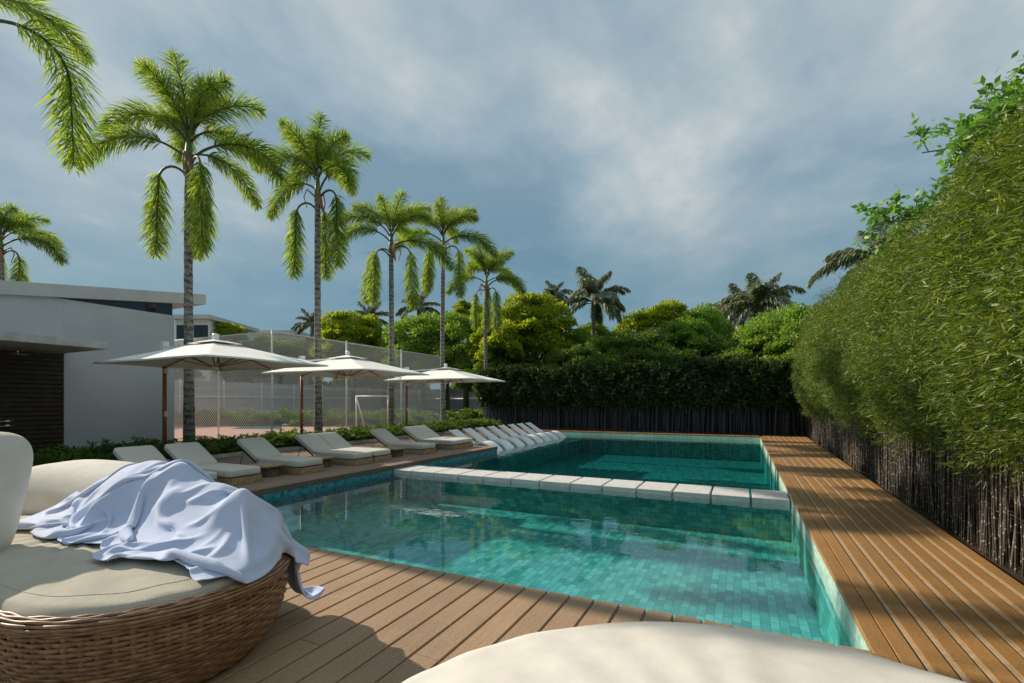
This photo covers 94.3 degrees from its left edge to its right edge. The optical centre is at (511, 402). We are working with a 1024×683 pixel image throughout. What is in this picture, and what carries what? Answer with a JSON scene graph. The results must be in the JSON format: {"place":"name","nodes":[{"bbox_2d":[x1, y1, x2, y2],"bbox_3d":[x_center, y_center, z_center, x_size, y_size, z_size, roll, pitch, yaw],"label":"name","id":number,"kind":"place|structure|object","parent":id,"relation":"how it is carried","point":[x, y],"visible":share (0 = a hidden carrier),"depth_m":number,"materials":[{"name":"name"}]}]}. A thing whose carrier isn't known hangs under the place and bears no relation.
{"place":"outdoors","nodes":[
{"label":"outdoors","id":0,"kind":"place"},
{"bbox_2d":[174,424,348,442],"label":"pink paving","id":1,"kind":"structure","parent":0,"point":[286,426],"depth_m":25.61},
{"bbox_2d":[174,329,440,437],"bbox_3d":[-11.556,-0.550,24.885,11.541,4.300,11.118,0,0,26],"label":"fence","id":2,"kind":"object","parent":1,"relation":"on","point":[272,387],"visible":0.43,"depth_m":19.15,"materials":[{"name":"metal"}]},
{"bbox_2d":[255,330,323,384],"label":"white building","id":3,"kind":"structure","parent":0,"point":[289,379],"depth_m":50.00,"materials":[{"name":"paint"}]},
{"bbox_2d":[0,0,1023,388],"label":"sky","id":4,"kind":"structure","parent":0,"point":[681,150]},
{"label":"ground","id":5,"kind":"structure","parent":0,"visible":0},
{"bbox_2d":[0,201,71,281],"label":"palm tree","id":6,"kind":"object","parent":5,"relation":"on","point":[20,223],"visible":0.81,"depth_m":21.99,"materials":[{"name":"green plant"}]},
{"bbox_2d":[0,280,205,453],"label":"pool house","id":7,"kind":"structure","parent":5,"relation":"on","point":[57,385],"depth_m":11.96,"materials":[{"name":"white paint"}]},
{"bbox_2d":[61,298,171,314],"bbox_3d":[-10.599,-2.724,12.793,0.020,0.358,2.690,0,0,26],"label":"window","id":8,"kind":"structure","parent":7,"relation":"in","point":[161,308],"depth_m":13.21,"materials":[{"name":"black glass"}]},
{"bbox_2d":[311,372,529,413],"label":"woodland","id":9,"kind":"object","parent":5,"relation":"on","point":[453,386],"visible":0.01,"depth_m":56.87,"materials":[{"name":"green plant"}]},
{"bbox_2d":[455,353,513,391],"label":"broadleaf tree","id":10,"kind":"object","parent":5,"relation":"on","point":[495,362],"visible":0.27,"depth_m":31.95,"materials":[{"name":"green plant"}]},
{"bbox_2d":[468,317,544,372],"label":"broadleaf tree","id":11,"kind":"object","parent":5,"relation":"on","point":[509,337],"visible":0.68,"depth_m":31.58,"materials":[{"name":"green plant"}]},
{"bbox_2d":[487,292,579,365],"bbox_3d":[1.673,-3.072,34.985,7.566,9.766,7.940,0,0,-4],"label":"broadleaf tree","id":12,"kind":"object","parent":5,"relation":"on","point":[535,312],"visible":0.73,"depth_m":32.73,"materials":[{"name":"green plant"}]},
{"bbox_2d":[541,326,591,364],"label":"broadleaf tree","id":13,"kind":"object","parent":5,"relation":"on","point":[584,336],"visible":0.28,"depth_m":34.97,"materials":[{"name":"green plant"}]},
{"bbox_2d":[283,431,851,646],"bbox_3d":[1.777,2.212,14.152,11.080,1.316,20.470,0,0,26],"label":"pool basin","id":14,"kind":"object","parent":5,"relation":"in","point":[750,567],"visible":0.23,"depth_m":7.51,"materials":[{"name":"tile"}]},
{"bbox_2d":[257,450,496,517],"bbox_3d":[-2.859,1.851,11.284,0.014,0.498,10.770,0,0,26],"label":"waterline band","id":15,"kind":"object","parent":14,"relation":"attached to","point":[293,502],"visible":0.29,"depth_m":9.53,"materials":[{"name":"blue tile"}]},
{"bbox_2d":[511,473,553,487],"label":"stepping slab","id":16,"kind":"structure","parent":14,"relation":"on","point":[530,480],"depth_m":9.92,"materials":[{"name":"stone"}]},
{"bbox_2d":[332,435,783,490],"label":"pool water","id":17,"kind":"structure","parent":14,"relation":"in","point":[746,464],"depth_m":13.55,"materials":[{"name":"liquid"}]},
{"bbox_2d":[540,475,581,490],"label":"stepping slab","id":18,"kind":"structure","parent":14,"relation":"on","point":[558,482],"depth_m":9.63,"materials":[{"name":"stone"}]},
{"bbox_2d":[570,477,611,493],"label":"stepping slab","id":19,"kind":"structure","parent":14,"relation":"on","point":[589,485],"depth_m":9.36,"materials":[{"name":"stone"}]},
{"bbox_2d":[603,479,643,496],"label":"stepping slab","id":20,"kind":"structure","parent":14,"relation":"on","point":[621,487],"depth_m":9.06,"materials":[{"name":"stone"}]},
{"bbox_2d":[637,481,676,499],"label":"stepping slab","id":21,"kind":"structure","parent":14,"relation":"on","point":[657,490],"depth_m":8.79,"materials":[{"name":"stone"}]},
{"bbox_2d":[673,484,711,502],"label":"stepping slab","id":22,"kind":"structure","parent":14,"relation":"on","point":[692,493],"depth_m":8.52,"materials":[{"name":"stone"}]},
{"bbox_2d":[543,431,868,649],"bbox_3d":[1.915,1.675,14.163,10.820,0.246,20.310,0,0,26],"label":"pool rim","id":23,"kind":"object","parent":14,"relation":"on","point":[854,635],"visible":0.2,"depth_m":5.17,"materials":[{"name":"stone"}]},
{"bbox_2d":[760,437,899,662],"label":"walkway kerb","id":24,"kind":"structure","parent":23,"relation":"on","point":[876,642],"depth_m":3.91,"materials":[{"name":"wood"}]},
{"bbox_2d":[712,486,749,505],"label":"stepping slab","id":25,"kind":"structure","parent":14,"relation":"on","point":[731,496],"depth_m":8.24,"materials":[{"name":"stone"}]},
{"bbox_2d":[751,489,789,509],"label":"stepping slab","id":26,"kind":"structure","parent":14,"relation":"on","point":[770,499],"depth_m":7.97,"materials":[{"name":"stone"}]},
{"bbox_2d":[539,344,605,372],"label":"broadleaf tree","id":27,"kind":"object","parent":5,"relation":"on","point":[585,355],"visible":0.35,"depth_m":29.14,"materials":[{"name":"green plant"}]},
{"bbox_2d":[562,266,631,339],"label":"coconut palm","id":28,"kind":"object","parent":5,"relation":"on","point":[612,306],"visible":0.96,"depth_m":36.53,"materials":[{"name":"green plant"}]},
{"bbox_2d":[584,332,646,364],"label":"broadleaf tree","id":29,"kind":"object","parent":5,"relation":"on","point":[610,351],"visible":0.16,"depth_m":31.70,"materials":[{"name":"green plant"}]},
{"bbox_2d":[596,326,690,367],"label":"broadleaf tree","id":30,"kind":"object","parent":5,"relation":"on","point":[647,337],"visible":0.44,"depth_m":31.48,"materials":[{"name":"green plant"}]},
{"bbox_2d":[610,299,698,351],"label":"broadleaf tree","id":31,"kind":"object","parent":5,"relation":"on","point":[656,315],"visible":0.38,"depth_m":36.07,"materials":[{"name":"green plant"}]},
{"bbox_2d":[642,314,724,366],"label":"broadleaf tree","id":32,"kind":"object","parent":5,"relation":"on","point":[676,331],"visible":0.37,"depth_m":32.35,"materials":[{"name":"green plant"}]},
{"bbox_2d":[685,301,734,337],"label":"broadleaf tree","id":33,"kind":"object","parent":5,"relation":"on","point":[718,321],"visible":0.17,"depth_m":36.56,"materials":[{"name":"green plant"}]},
{"bbox_2d":[676,332,762,381],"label":"broadleaf tree","id":34,"kind":"object","parent":5,"relation":"on","point":[714,340],"visible":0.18,"depth_m":31.78,"materials":[{"name":"green plant"}]},
{"bbox_2d":[489,387,995,475],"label":"boundary wall","id":35,"kind":"structure","parent":5,"relation":"on","point":[791,430],"depth_m":24.99,"materials":[{"name":"black"}]},
{"bbox_2d":[508,427,987,506],"bbox_3d":[0.143,1.587,12.704,19.200,0.135,31.000,0,0,26],"label":"hedge bed","id":36,"kind":"object","parent":5,"relation":"on","point":[704,433],"visible":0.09,"depth_m":23.92,"materials":[{"name":"soil"}]},
{"bbox_2d":[472,364,507,423],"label":"hedge plant","id":37,"kind":"object","parent":36,"relation":"on","point":[485,396],"visible":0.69,"depth_m":27.95,"materials":[{"name":"green plant"}]},
{"bbox_2d":[492,363,530,428],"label":"hedge plant","id":38,"kind":"object","parent":36,"relation":"on","point":[508,386],"visible":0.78,"depth_m":27.37,"materials":[{"name":"green plant"}]},
{"bbox_2d":[510,364,557,428],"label":"hedge plant","id":39,"kind":"object","parent":36,"relation":"on","point":[531,387],"visible":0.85,"depth_m":26.80,"materials":[{"name":"green plant"}]},
{"bbox_2d":[534,367,575,429],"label":"hedge plant","id":40,"kind":"object","parent":36,"relation":"on","point":[554,384],"visible":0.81,"depth_m":26.24,"materials":[{"name":"green plant"}]},
{"bbox_2d":[554,360,597,430],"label":"hedge plant","id":41,"kind":"object","parent":36,"relation":"on","point":[576,385],"visible":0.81,"depth_m":25.70,"materials":[{"name":"green plant"}]},
{"bbox_2d":[580,361,620,430],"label":"hedge plant","id":42,"kind":"object","parent":36,"relation":"on","point":[599,397],"visible":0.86,"depth_m":25.09,"materials":[{"name":"green plant"}]},
{"bbox_2d":[603,359,648,431],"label":"hedge plant","id":43,"kind":"object","parent":36,"relation":"on","point":[625,384],"visible":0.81,"depth_m":24.48,"materials":[{"name":"green plant"}]},
{"bbox_2d":[628,358,673,431],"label":"hedge plant","id":44,"kind":"object","parent":36,"relation":"on","point":[651,387],"visible":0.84,"depth_m":23.98,"materials":[{"name":"green plant"}]},
{"bbox_2d":[656,358,704,432],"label":"hedge plant","id":45,"kind":"object","parent":36,"relation":"on","point":[679,382],"visible":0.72,"depth_m":23.36,"materials":[{"name":"green plant"}]},
{"bbox_2d":[683,354,732,433],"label":"hedge plant","id":46,"kind":"object","parent":36,"relation":"on","point":[708,376],"visible":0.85,"depth_m":22.81,"materials":[{"name":"green plant"}]},
{"bbox_2d":[713,354,765,434],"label":"hedge plant","id":47,"kind":"object","parent":36,"relation":"on","point":[739,381],"visible":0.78,"depth_m":22.22,"materials":[{"name":"green plant"}]},
{"bbox_2d":[745,356,797,435],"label":"hedge plant","id":48,"kind":"object","parent":36,"relation":"on","point":[774,376],"visible":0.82,"depth_m":21.64,"materials":[{"name":"green plant"}]},
{"bbox_2d":[776,358,810,435],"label":"hedge plant","id":49,"kind":"object","parent":36,"relation":"on","point":[797,410],"visible":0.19,"depth_m":21.40,"materials":[{"name":"green plant"}]},
{"bbox_2d":[797,312,835,453],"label":"bamboo plant","id":50,"kind":"object","parent":36,"relation":"on","point":[826,415],"visible":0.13,"depth_m":14.78,"materials":[{"name":"green plant"}]},
{"bbox_2d":[800,287,843,457],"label":"bamboo plant","id":51,"kind":"object","parent":36,"relation":"on","point":[809,365],"visible":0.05,"depth_m":14.23,"materials":[{"name":"green plant"}]},
{"bbox_2d":[803,290,850,461],"bbox_3d":[8.845,-0.862,12.930,1.597,4.843,2.194,0,0,27],"label":"bamboo plant","id":52,"kind":"object","parent":36,"relation":"on","point":[841,450],"visible":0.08,"depth_m":12.99,"materials":[{"name":"green plant"}]},
{"bbox_2d":[815,301,852,464],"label":"bamboo plant","id":53,"kind":"object","parent":36,"relation":"on","point":[843,420],"visible":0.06,"depth_m":12.02,"materials":[{"name":"green plant"}]},
{"bbox_2d":[813,259,870,471],"bbox_3d":[8.069,-0.842,11.237,1.614,4.797,2.028,0,0,25],"label":"bamboo plant","id":54,"kind":"object","parent":36,"relation":"on","point":[852,463],"visible":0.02,"depth_m":11.27,"materials":[{"name":"green plant"}]},
{"bbox_2d":[806,255,899,477],"bbox_3d":[7.575,-0.801,10.515,1.831,4.719,2.194,0,0,22],"label":"bamboo plant","id":55,"kind":"object","parent":36,"relation":"on","point":[859,441],"visible":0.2,"depth_m":10.65,"materials":[{"name":"green plant"}]},
{"bbox_2d":[715,317,795,363],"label":"broadleaf tree","id":56,"kind":"object","parent":5,"relation":"on","point":[751,334],"visible":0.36,"depth_m":29.78,"materials":[{"name":"green plant"}]},
{"bbox_2d":[718,272,806,331],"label":"coconut palm","id":57,"kind":"object","parent":5,"relation":"on","point":[759,297],"visible":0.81,"depth_m":39.51,"materials":[{"name":"green plant"}]},
{"bbox_2d":[750,301,818,365],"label":"broadleaf tree","id":58,"kind":"object","parent":5,"relation":"on","point":[792,314],"visible":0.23,"depth_m":28.05,"materials":[{"name":"green plant"}]},
{"bbox_2d":[806,214,921,298],"bbox_3d":[14.473,-2.929,19.114,4.483,9.283,4.471,0,0,26],"label":"coconut palm","id":59,"kind":"object","parent":5,"relation":"on","point":[837,259],"visible":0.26,"depth_m":19.38,"materials":[{"name":"green plant"}]},
{"bbox_2d":[813,441,1023,585],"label":"soil ground","id":60,"kind":"structure","parent":5,"relation":"on","point":[1008,570],"depth_m":5.36,"materials":[{"name":"soil"}]},
{"bbox_2d":[215,441,496,490],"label":"pool deck","id":61,"kind":"structure","parent":60,"relation":"on","point":[287,479],"depth_m":11.46,"materials":[{"name":"wood"}]},
{"bbox_2d":[111,445,218,482],"bbox_3d":[-6.198,1.158,8.459,2.078,0.674,0.660,0,0,25],"label":"sun lounger","id":62,"kind":"object","parent":61,"relation":"on","point":[137,454],"visible":0.29,"depth_m":8.68,"materials":[{"name":"fabric"}]},
{"bbox_2d":[162,442,261,485],"bbox_3d":[-5.822,1.158,9.194,2.078,0.674,0.660,0,0,26],"label":"sun lounger","id":63,"kind":"object","parent":61,"relation":"on","point":[200,455],"visible":0.77,"depth_m":9.06,"materials":[{"name":"fabric"}]},
{"bbox_2d":[235,437,323,474],"bbox_3d":[-5.184,1.158,10.558,2.078,0.674,0.660,0,0,26],"label":"sun lounger","id":64,"kind":"object","parent":61,"relation":"on","point":[261,450],"visible":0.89,"depth_m":10.37,"materials":[{"name":"fabric"}]},
{"bbox_2d":[293,433,372,465],"bbox_3d":[-4.508,1.158,11.941,2.078,0.674,0.660,0,0,26],"label":"sun lounger","id":65,"kind":"object","parent":61,"relation":"on","point":[313,443],"visible":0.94,"depth_m":11.70,"materials":[{"name":"fabric"}]},
{"bbox_2d":[317,432,391,461],"bbox_3d":[-4.212,1.158,12.557,2.078,0.674,0.660,0,0,26],"label":"sun lounger","id":66,"kind":"object","parent":61,"relation":"on","point":[334,440],"visible":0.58,"depth_m":12.47,"materials":[{"name":"fabric"}]},
{"bbox_2d":[250,447,497,495],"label":"deck fascia","id":67,"kind":"structure","parent":61,"relation":"attached to","point":[305,483],"depth_m":10.20,"materials":[{"name":"wood"}]},
{"bbox_2d":[368,428,435,454],"bbox_3d":[-3.323,1.158,14.341,2.078,0.674,0.660,0,0,26],"label":"sun lounger","id":68,"kind":"object","parent":61,"relation":"on","point":[385,437],"visible":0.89,"depth_m":14.09,"materials":[{"name":"fabric"}]},
{"bbox_2d":[402,426,463,449],"bbox_3d":[-2.653,1.158,15.761,2.078,0.674,0.660,0,0,26],"label":"sun lounger","id":69,"kind":"object","parent":61,"relation":"on","point":[416,433],"visible":0.91,"depth_m":15.51,"materials":[{"name":"fabric"}]},
{"bbox_2d":[200,546,872,682],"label":"deck","id":70,"kind":"structure","parent":60,"relation":"on","point":[353,598],"depth_m":3.27,"materials":[{"name":"wood"}]},
{"bbox_2d":[0,515,291,682],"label":"wicker daybed","id":71,"kind":"object","parent":70,"relation":"on","point":[74,613],"visible":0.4,"depth_m":2.33,"materials":[{"name":"wicker"}]},
{"bbox_2d":[0,432,32,551],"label":"pillow","id":72,"kind":"object","parent":71,"relation":"on","point":[16,457],"visible":0.98,"depth_m":3.00,"materials":[{"name":"fabric"}]},
{"bbox_2d":[21,459,133,514],"bbox_3d":[-3.607,0.810,4.143,2.100,0.598,0.660,0,0,22],"label":"bolster","id":73,"kind":"object","parent":71,"relation":"on","point":[50,485],"visible":0.25,"depth_m":3.91,"materials":[{"name":"beige fabric"}]},
{"bbox_2d":[17,460,324,599],"bbox_3d":[-2.391,0.908,3.295,2.385,0.967,1.119,0,0,26],"label":"towel","id":74,"kind":"object","parent":71,"relation":"on","point":[198,522],"visible":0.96,"depth_m":3.04,"materials":[{"name":"fabric"}]},
{"bbox_2d":[264,579,872,682],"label":"deck edging","id":75,"kind":"object","parent":70,"relation":"on","point":[672,620],"visible":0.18,"depth_m":3.28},
{"bbox_2d":[402,621,966,682],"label":"wicker daybed","id":76,"kind":"object","parent":70,"relation":"on","point":[649,652],"visible":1,"depth_m":1.84,"materials":[{"name":"beige fabric"}]},
{"bbox_2d":[498,428,758,436],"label":"deck","id":77,"kind":"structure","parent":60,"relation":"on","point":[666,433],"depth_m":23.17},
{"bbox_2d":[828,281,888,483],"bbox_3d":[7.142,-0.589,9.397,1.494,4.277,2.481,0,0,26],"label":"bamboo plant","id":78,"kind":"object","parent":60,"relation":"on","point":[874,466],"visible":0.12,"depth_m":9.51,"materials":[{"name":"green plant"}]},
{"bbox_2d":[830,254,899,492],"bbox_3d":[6.734,-0.678,8.641,1.512,4.461,2.028,0,0,23],"label":"bamboo plant","id":79,"kind":"object","parent":60,"relation":"on","point":[886,468],"visible":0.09,"depth_m":8.79,"materials":[{"name":"green plant"}]},
{"bbox_2d":[840,226,929,504],"bbox_3d":[6.166,-0.711,7.694,1.414,4.534,2.194,0,0,27],"label":"bamboo plant","id":80,"kind":"object","parent":60,"relation":"on","point":[899,472],"visible":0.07,"depth_m":7.76,"materials":[{"name":"green plant"}]},
{"bbox_2d":[762,435,1023,682],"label":"walkway","id":81,"kind":"structure","parent":60,"relation":"on","point":[969,669],"depth_m":4.12,"materials":[{"name":"wood"}]},
{"bbox_2d":[835,208,963,517],"bbox_3d":[5.890,-0.535,6.983,1.838,4.167,2.481,0,0,23],"label":"bamboo plant","id":82,"kind":"object","parent":60,"relation":"on","point":[924,489],"visible":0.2,"depth_m":7.01,"materials":[{"name":"green plant"}]},
{"bbox_2d":[853,214,988,537],"bbox_3d":[5.388,-0.528,6.027,1.660,4.155,2.028,0,0,26],"label":"bamboo plant","id":83,"kind":"object","parent":60,"relation":"on","point":[945,498],"visible":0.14,"depth_m":6.10,"materials":[{"name":"green plant"}]},
{"bbox_2d":[874,121,1022,561],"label":"bamboo plant","id":84,"kind":"object","parent":60,"relation":"on","point":[980,529],"visible":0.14,"depth_m":5.29,"materials":[{"name":"green plant"}]},
{"bbox_2d":[876,86,1023,576],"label":"bamboo plant","id":85,"kind":"object","parent":60,"relation":"on","point":[955,397],"visible":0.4,"depth_m":4.45,"materials":[{"name":"green plant"}]},
{"bbox_2d":[900,98,1023,499],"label":"bamboo plant","id":86,"kind":"object","parent":60,"relation":"on","point":[1010,387],"visible":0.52,"depth_m":3.75,"materials":[{"name":"green plant"}]},
{"bbox_2d":[944,84,1023,388],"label":"bamboo plant","id":87,"kind":"object","parent":60,"relation":"on","point":[1010,282],"visible":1,"depth_m":2.92,"materials":[{"name":"green plant"}]},
{"bbox_2d":[850,50,1023,270],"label":"broadleaf tree","id":88,"kind":"object","parent":5,"relation":"on","point":[997,103],"visible":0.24,"depth_m":6.37,"materials":[{"name":"green plant"}]},
{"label":"planting bed","id":89,"kind":"structure","parent":5,"relation":"on","visible":0},
{"bbox_2d":[0,0,108,177],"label":"palm tree","id":90,"kind":"object","parent":89,"relation":"on","point":[57,26],"visible":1,"depth_m":9.92,"materials":[{"name":"green plant"}]},
{"bbox_2d":[32,449,104,466],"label":"shrub","id":91,"kind":"object","parent":89,"relation":"on","point":[39,459],"visible":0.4,"depth_m":10.06,"materials":[{"name":"green plant"}]},
{"bbox_2d":[44,440,123,460],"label":"shrub","id":92,"kind":"object","parent":89,"relation":"on","point":[104,450],"visible":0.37,"depth_m":10.73,"materials":[{"name":"green plant"}]},
{"bbox_2d":[72,45,292,439],"bbox_3d":[-9.115,-3.998,14.047,5.839,11.245,4.339,0,0,2],"label":"palm tree","id":93,"kind":"object","parent":89,"relation":"on","point":[203,101],"visible":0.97,"depth_m":13.41,"materials":[{"name":"green plant"}]},
{"bbox_2d":[93,333,327,444],"bbox_3d":[-7.210,-0.083,11.427,4.430,3.155,3.000,0,0,26],"label":"cantilever parasol","id":94,"kind":"object","parent":89,"relation":"on","point":[214,354],"visible":0.98,"depth_m":11.43,"materials":[{"name":"fabric"}]},
{"bbox_2d":[249,109,372,432],"bbox_3d":[-6.826,-4.466,17.655,4.075,12.180,6.060,0,0,-44],"label":"palm tree","id":95,"kind":"object","parent":89,"relation":"on","point":[315,148],"visible":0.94,"depth_m":17.57,"materials":[{"name":"green plant"}]},
{"bbox_2d":[261,350,429,433],"bbox_3d":[-5.361,-0.083,15.254,4.430,3.155,3.000,0,0,26],"label":"cantilever parasol","id":96,"kind":"object","parent":89,"relation":"on","point":[347,365],"visible":0.91,"depth_m":15.11,"materials":[{"name":"white fabric"}]},
{"bbox_2d":[335,188,456,425],"bbox_3d":[-5.178,-3.954,21.444,4.049,11.155,5.480,0,0,47],"label":"palm tree","id":97,"kind":"object","parent":89,"relation":"on","point":[400,217],"visible":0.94,"depth_m":21.29,"materials":[{"name":"green plant"}]},
{"bbox_2d":[383,363,505,423],"bbox_3d":[-2.923,-0.083,20.295,4.430,3.155,3.000,0,0,26],"label":"cantilever parasol","id":98,"kind":"object","parent":89,"relation":"on","point":[445,374],"visible":0.94,"depth_m":19.94,"materials":[{"name":"white fabric"}]},
{"bbox_2d":[393,193,499,421],"bbox_3d":[-3.561,-4.618,24.811,4.869,12.482,4.113,0,0,-45],"label":"palm tree","id":99,"kind":"object","parent":89,"relation":"on","point":[450,221],"visible":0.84,"depth_m":24.96,"materials":[{"name":"green plant"}]},
{"bbox_2d":[445,244,527,410],"bbox_3d":[-1.283,-4.106,29.509,5.580,11.458,4.330,0,0,26],"label":"palm tree","id":100,"kind":"object","parent":89,"relation":"on","point":[478,262],"visible":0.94,"depth_m":29.11,"materials":[{"name":"green plant"}]},
{"label":"court ground","id":101,"kind":"structure","parent":0,"visible":0},
{"bbox_2d":[172,314,258,382],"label":"glazed building","id":102,"kind":"structure","parent":101,"relation":"on","point":[203,326],"depth_m":40.00,"materials":[{"name":"white paint"}]},
{"bbox_2d":[213,321,252,381],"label":"broadleaf tree","id":103,"kind":"object","parent":101,"relation":"on","point":[228,328],"visible":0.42,"depth_m":41.20,"materials":[{"name":"green plant"}]},
{"bbox_2d":[246,334,309,383],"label":"broadleaf tree","id":104,"kind":"object","parent":101,"relation":"on","point":[276,348],"visible":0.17,"depth_m":44.80,"materials":[{"name":"green plant"}]},
{"bbox_2d":[174,378,482,414],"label":"windbreak fence","id":105,"kind":"object","parent":101,"relation":"on","point":[456,400],"visible":0.09,"depth_m":40.31,"materials":[{"name":"metal"}]},
{"bbox_2d":[308,310,388,411],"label":"broadleaf tree","id":106,"kind":"object","parent":101,"relation":"on","point":[340,325],"visible":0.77,"depth_m":40.41,"materials":[{"name":"green plant"}]},
{"bbox_2d":[395,294,440,409],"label":"coconut palm","id":107,"kind":"object","parent":101,"relation":"on","point":[422,307],"visible":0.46,"depth_m":43.91,"materials":[{"name":"green plant"}]},
{"bbox_2d":[379,310,460,415],"bbox_3d":[-6.993,-2.653,38.049,6.962,8.928,7.406,0,0,-20],"label":"broadleaf tree","id":108,"kind":"object","parent":101,"relation":"on","point":[414,326],"visible":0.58,"depth_m":36.06,"materials":[{"name":"green plant"}]},
{"bbox_2d":[424,310,489,413],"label":"broadleaf tree","id":109,"kind":"object","parent":101,"relation":"on","point":[457,325],"visible":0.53,"depth_m":34.72,"materials":[{"name":"green plant"}]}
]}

